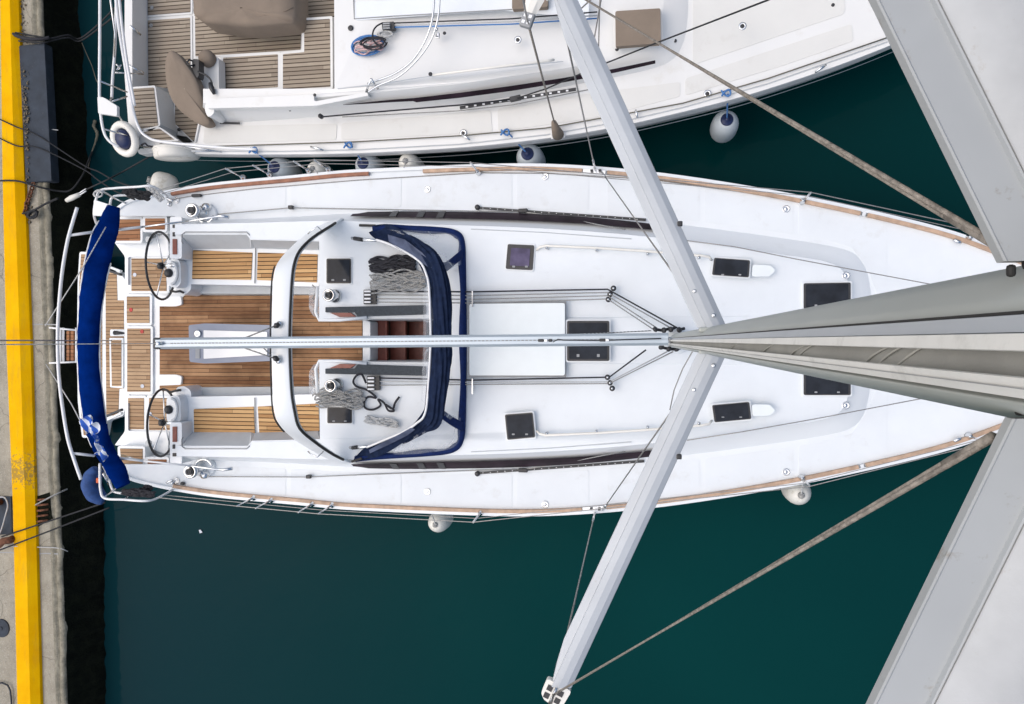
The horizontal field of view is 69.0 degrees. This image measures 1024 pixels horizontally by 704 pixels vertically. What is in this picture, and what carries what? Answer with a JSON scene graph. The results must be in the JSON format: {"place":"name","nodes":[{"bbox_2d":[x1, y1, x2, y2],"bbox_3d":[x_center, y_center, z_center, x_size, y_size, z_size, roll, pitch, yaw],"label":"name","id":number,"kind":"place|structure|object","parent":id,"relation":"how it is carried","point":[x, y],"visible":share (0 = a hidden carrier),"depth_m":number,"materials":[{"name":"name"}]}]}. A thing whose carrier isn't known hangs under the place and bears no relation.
{"place":"outdoors","nodes":[
{"label":"outdoors","id":0,"kind":"place"},
{"bbox_2d":[0,0,57,703],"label":"quay","id":1,"kind":"structure","parent":0,"point":[8,672],"depth_m":11.54,"materials":[{"name":"concrete"}]},
{"bbox_2d":[0,619,9,636],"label":"drain cover","id":2,"kind":"object","parent":1,"relation":"on","point":[4,628],"visible":1,"depth_m":11.64,"materials":[{"name":"grey metal"}]},
{"bbox_2d":[0,682,11,703],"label":"hose","id":3,"kind":"object","parent":1,"relation":"on","point":[7,685],"visible":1,"depth_m":11.62,"materials":[{"name":"grey rubber"}]},
{"bbox_2d":[0,496,14,547],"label":"mooring cleat","id":4,"kind":"object","parent":1,"relation":"on","point":[7,528],"visible":0.76,"depth_m":11.60,"materials":[{"name":"metal"}]},
{"bbox_2d":[0,496,7,532],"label":"cord","id":5,"kind":"object","parent":4,"relation":"on","point":[5,513],"visible":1,"depth_m":11.46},
{"bbox_2d":[1,502,105,536],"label":"mooring rope","id":6,"kind":"object","parent":4,"relation":"attached to","point":[51,520],"visible":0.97,"depth_m":11.18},
{"bbox_2d":[0,507,109,550],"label":"mooring rope","id":7,"kind":"object","parent":4,"relation":"attached to","point":[55,528],"visible":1,"depth_m":11.15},
{"bbox_2d":[0,0,42,703],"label":"kerb rail","id":8,"kind":"object","parent":1,"relation":"on","point":[20,359],"visible":1,"depth_m":11.42,"materials":[{"name":"yellow paint"}]},
{"bbox_2d":[12,32,49,40],"bbox_3d":[-7.402,-4.813,11.363,0.746,0.131,0.139,11,93,9],"label":"mooring rope","id":9,"kind":"object","parent":8,"relation":"attached to","point":[30,38],"visible":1,"depth_m":11.30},
{"bbox_2d":[2,546,67,551],"bbox_3d":[-7.267,3.066,11.745,1.006,0.777,0.407,28,95,8],"label":"cord","id":10,"kind":"object","parent":8,"relation":"hanging from","point":[41,547],"visible":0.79,"depth_m":11.48,"materials":[{"name":"fabric"}]},
{"bbox_2d":[22,197,58,214],"bbox_3d":[-7.176,-2.202,11.306,0.790,0.151,0.057,-15,88,10],"label":"mooring rope","id":11,"kind":"object","parent":8,"relation":"attached to","point":[44,204],"visible":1,"depth_m":11.28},
{"bbox_2d":[0,151,92,191],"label":"mooring rope","id":12,"kind":"object","parent":8,"relation":"attached to","point":[80,178],"visible":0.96,"depth_m":11.50,"materials":[{"name":"fabric"}]},
{"bbox_2d":[0,119,129,185],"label":"mooring rope","id":13,"kind":"object","parent":8,"relation":"attached to","point":[63,152],"visible":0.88,"depth_m":11.32,"materials":[{"name":"fabric"}]},
{"bbox_2d":[18,17,111,42],"bbox_3d":[-6.438,-4.772,11.038,2.261,1.136,0.212,0,91,10],"label":"mooring rope","id":14,"kind":"object","parent":8,"relation":"attached to","point":[94,31],"visible":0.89,"depth_m":11.35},
{"bbox_2d":[82,43,97,81],"bbox_3d":[-6.362,-4.260,11.227,1.487,1.111,0.220,44,97,6],"label":"weedy rope","id":15,"kind":"object","parent":14,"relation":"hanging from","point":[90,62],"visible":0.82,"depth_m":11.76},
{"bbox_2d":[20,0,32,223],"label":"dry weed","id":16,"kind":"object","parent":1,"relation":"on","point":[25,132],"visible":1,"depth_m":11.37,"materials":[{"name":"brown plant"}]},
{"bbox_2d":[23,182,35,215],"bbox_3d":[-7.421,-2.306,11.422,0.075,0.070,0.656,19,94,9],"label":"chain","id":17,"kind":"object","parent":1,"relation":"on","point":[28,198],"visible":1,"depth_m":11.40,"materials":[{"name":"metal"}]},
{"bbox_2d":[26,210,38,218],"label":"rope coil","id":18,"kind":"object","parent":17,"relation":"on","point":[29,213],"visible":1,"depth_m":11.35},
{"bbox_2d":[31,0,67,703],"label":"quay edge","id":19,"kind":"object","parent":1,"relation":"attached to","point":[60,627],"visible":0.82,"depth_m":11.47,"materials":[{"name":"concrete"}]},
{"bbox_2d":[19,43,58,182],"bbox_3d":[-7.259,-3.648,11.440,0.452,0.160,2.109,-2,90,10],"label":"fender board","id":20,"kind":"object","parent":19,"relation":"attached to","point":[36,62],"visible":0.95,"depth_m":11.36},
{"bbox_2d":[37,492,52,525],"bbox_3d":[-7.226,2.438,11.484,0.281,0.067,0.551,0,91,10],"label":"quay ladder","id":21,"kind":"object","parent":19,"relation":"attached to","point":[44,510],"visible":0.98,"depth_m":11.48,"materials":[{"name":"metal"}]},
{"bbox_2d":[35,488,67,505],"bbox_3d":[-7.126,2.248,11.514,0.502,0.194,0.037,-29,86,9],"label":"cord","id":22,"kind":"object","parent":21,"relation":"attached to","point":[50,496],"visible":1,"depth_m":11.44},
{"bbox_2d":[43,0,105,703],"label":"quay wall","id":23,"kind":"structure","parent":0,"point":[83,564],"depth_m":11.72,"materials":[{"name":"black concrete"}]},
{"bbox_2d":[78,0,991,703],"bbox_3d":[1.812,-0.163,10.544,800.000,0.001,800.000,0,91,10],"label":"water","id":24,"kind":"structure","parent":0,"point":[248,604],"depth_m":10.79,"materials":[{"name":"teal liquid"}]},
{"bbox_2d":[88,120,98,166],"bbox_3d":[-6.679,-3.323,11.899,0.150,0.087,0.758,12,93,9],"label":"weedy rope","id":25,"kind":"object","parent":24,"relation":"on","point":[95,129],"visible":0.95,"depth_m":11.87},
{"bbox_2d":[97,0,891,161],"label":"sailing yacht","id":26,"kind":"object","parent":24,"relation":"on","point":[248,78],"visible":0.92,"depth_m":9.29,"materials":[{"name":"white plastic"}]},
{"bbox_2d":[15,0,122,39],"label":"mooring rope","id":27,"kind":"object","parent":26,"relation":"attached to","point":[102,20],"visible":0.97,"depth_m":11.33,"materials":[{"name":"fabric"}]},
{"bbox_2d":[86,157,149,189],"bbox_3d":[-5.681,-2.571,10.729,1.318,0.321,0.157,-22,87,9],"label":"mooring rope","id":28,"kind":"object","parent":26,"relation":"attached to","point":[119,173],"visible":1,"depth_m":10.75,"materials":[{"name":"fabric"}]},
{"bbox_2d":[65,188,86,201],"bbox_3d":[-6.465,-2.321,11.070,0.429,0.117,0.084,-16,88,10],"label":"mooring snubber","id":29,"kind":"object","parent":28,"relation":"attached to","point":[72,197],"visible":1,"depth_m":11.04,"materials":[{"name":"white plastic"}]},
{"bbox_2d":[110,121,138,156],"bbox_3d":[-5.237,-2.878,10.069,0.469,0.249,0.459,0,91,10],"label":"life ring","id":30,"kind":"object","parent":26,"relation":"attached to","point":[130,141],"visible":0.96,"depth_m":10.00,"materials":[{"name":"white plastic"}]},
{"bbox_2d":[152,143,199,161],"bbox_3d":[-4.574,-2.720,10.161,0.614,0.612,0.225,0,91,10],"label":"drum fender","id":31,"kind":"object","parent":26,"relation":"attached to","point":[170,152],"visible":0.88,"depth_m":9.94,"materials":[{"name":"white plastic"}]},
{"bbox_2d":[254,151,302,176],"bbox_3d":[-3.191,-2.513,10.273,0.363,0.862,0.364,0,91,10],"label":"fender","id":32,"kind":"object","parent":26,"relation":"hanging from","point":[285,170],"visible":0.62,"depth_m":10.12,"materials":[{"name":"white plastic"}]},
{"bbox_2d":[308,161,332,172],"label":"fender","id":33,"kind":"object","parent":26,"relation":"hanging from","point":[316,168],"visible":0.43,"depth_m":9.98,"materials":[{"name":"white plastic"}]},
{"bbox_2d":[351,35,383,55],"bbox_3d":[-1.803,-3.815,9.268,0.436,0.044,0.274,0,91,10],"label":"rope coil","id":34,"kind":"object","parent":26,"relation":"on","point":[359,39],"visible":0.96,"depth_m":9.27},
{"bbox_2d":[353,40,383,54],"bbox_3d":[-1.775,-3.784,9.218,0.391,0.062,0.198,-6,90,10],"label":"rope coil","id":35,"kind":"object","parent":34,"relation":"on","point":[362,47],"visible":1,"depth_m":9.22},
{"bbox_2d":[359,36,387,49],"bbox_3d":[-1.708,-3.805,9.189,0.362,0.045,0.181,0,91,10],"label":"rope coil","id":36,"kind":"object","parent":35,"relation":"on","point":[371,38],"visible":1,"depth_m":9.18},
{"bbox_2d":[349,143,386,168],"bbox_3d":[-1.943,-2.505,10.055,0.342,0.845,0.342,23,95,9],"label":"fender","id":37,"kind":"object","parent":26,"relation":"hanging from","point":[374,159],"visible":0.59,"depth_m":9.89,"materials":[{"name":"white plastic"}]},
{"bbox_2d":[377,30,392,37],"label":"rope coil","id":38,"kind":"object","parent":26,"relation":"on","point":[383,36],"visible":1,"depth_m":9.19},
{"bbox_2d":[399,154,423,167],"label":"fender","id":39,"kind":"object","parent":26,"relation":"hanging from","point":[408,157],"visible":0.53,"depth_m":9.77,"materials":[{"name":"white plastic"}]},
{"bbox_2d":[343,60,654,104],"bbox_3d":[-0.219,-3.239,9.161,3.917,0.129,0.129,-5,90,10],"label":"side window","id":40,"kind":"structure","parent":26,"relation":"in","point":[548,82],"depth_m":9.12,"materials":[{"name":"black glass"}]},
{"bbox_2d":[510,134,545,163],"bbox_3d":[0.217,-2.555,9.722,0.382,0.950,0.381,0,91,10],"label":"fender","id":41,"kind":"object","parent":26,"relation":"hanging from","point":[530,153],"visible":0.69,"depth_m":9.58,"materials":[{"name":"white plastic"}]},
{"bbox_2d":[710,93,738,142],"bbox_3d":[2.701,-2.909,9.384,0.345,1.103,0.345,0,91,10],"label":"fender","id":42,"kind":"object","parent":26,"relation":"hanging from","point":[724,125],"visible":1,"depth_m":9.40,"materials":[{"name":"white plastic"}]},
{"bbox_2d":[0,0,1023,703],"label":"sailing yacht","id":43,"kind":"object","parent":24,"relation":"on","point":[638,340],"visible":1,"depth_m":9.01,"materials":[{"name":"white plastic"}]},
{"bbox_2d":[0,138,135,199],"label":"mooring rope","id":44,"kind":"object","parent":43,"relation":"attached to","point":[65,160],"visible":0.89,"depth_m":11.33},
{"bbox_2d":[80,466,106,504],"bbox_3d":[-5.662,1.801,10.092,0.287,0.289,0.534,0,91,10],"label":"horseshoe buoy","id":45,"kind":"object","parent":43,"relation":"hanging from","point":[89,485],"visible":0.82,"depth_m":9.99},
{"bbox_2d":[79,415,108,461],"bbox_3d":[-5.024,1.057,9.028,0.252,0.510,0.638,5,92,10],"label":"flag","id":46,"kind":"object","parent":43,"relation":"attached to","point":[87,424],"visible":1,"depth_m":8.90,"materials":[{"name":"blue fabric"}]},
{"bbox_2d":[93,189,102,197],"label":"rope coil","id":47,"kind":"object","parent":43,"relation":"on","point":[97,190],"visible":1,"depth_m":9.69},
{"bbox_2d":[121,188,151,200],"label":"rope coil","id":48,"kind":"object","parent":43,"relation":"on","point":[134,193],"visible":0.94,"depth_m":9.83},
{"bbox_2d":[120,488,155,497],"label":"rope coil","id":49,"kind":"object","parent":43,"relation":"on","point":[134,492],"visible":1,"depth_m":9.83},
{"bbox_2d":[138,484,152,490],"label":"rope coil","id":50,"kind":"object","parent":43,"relation":"on","point":[147,487],"visible":0.74,"depth_m":9.90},
{"bbox_2d":[145,183,164,201],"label":"rope coil","id":51,"kind":"object","parent":43,"relation":"hanging from","point":[157,195],"visible":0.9,"depth_m":9.84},
{"bbox_2d":[146,172,178,190],"bbox_3d":[-4.910,-2.365,10.516,0.381,0.376,0.342,0,91,10],"label":"fender","id":52,"kind":"object","parent":43,"relation":"hanging from","point":[160,180],"visible":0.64,"depth_m":10.38,"materials":[{"name":"white plastic"}]},
{"bbox_2d":[314,387,365,409],"bbox_3d":[-2.220,0.596,9.566,0.703,0.072,0.297,0,91,10],"label":"rope coil","id":53,"kind":"object","parent":43,"relation":"on","point":[341,394],"visible":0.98,"depth_m":9.55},
{"bbox_2d":[352,373,399,411],"bbox_3d":[-1.782,0.576,9.515,0.689,0.057,0.376,31,96,8],"label":"rope coil","id":54,"kind":"object","parent":43,"relation":"on","point":[374,396],"visible":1,"depth_m":9.52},
{"bbox_2d":[363,415,398,427],"bbox_3d":[-1.670,0.881,9.486,0.479,0.068,0.125,8,92,10],"label":"rope coil","id":55,"kind":"object","parent":43,"relation":"on","point":[376,421],"visible":1,"depth_m":9.47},
{"bbox_2d":[368,254,415,275],"bbox_3d":[-1.520,-1.096,9.419,0.638,0.082,0.276,0,91,10],"label":"rope coil","id":56,"kind":"object","parent":43,"relation":"on","point":[377,264],"visible":1,"depth_m":9.40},
{"bbox_2d":[369,269,425,293],"bbox_3d":[-1.448,-0.891,9.378,0.753,0.074,0.318,0,91,10],"label":"rope coil","id":57,"kind":"object","parent":43,"relation":"on","point":[399,278],"visible":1,"depth_m":9.36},
{"bbox_2d":[428,514,452,531],"bbox_3d":[-1.007,2.316,10.121,0.296,0.844,0.293,-36,85,8],"label":"fender","id":58,"kind":"object","parent":43,"relation":"hanging from","point":[437,526],"visible":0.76,"depth_m":10.04,"materials":[{"name":"white plastic"}]},
{"bbox_2d":[351,211,651,229],"bbox_3d":[-0.048,-1.680,9.357,4.125,0.170,0.167,4,92,10],"label":"side window","id":59,"kind":"structure","parent":43,"relation":"in","point":[410,214],"depth_m":9.36,"materials":[{"name":"black glass"}]},
{"bbox_2d":[352,451,650,468],"bbox_3d":[-0.048,1.390,9.405,4.125,0.170,0.167,-4,90,10],"label":"side window","id":60,"kind":"structure","parent":43,"relation":"in","point":[624,456],"depth_m":9.41,"materials":[{"name":"black glass"}]},
{"bbox_2d":[781,478,810,504],"bbox_3d":[3.562,1.739,9.305,0.324,0.918,0.381,-44,84,8],"label":"fender","id":61,"kind":"object","parent":43,"relation":"hanging from","point":[798,496],"visible":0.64,"depth_m":9.20,"materials":[{"name":"white plastic"}]}
]}

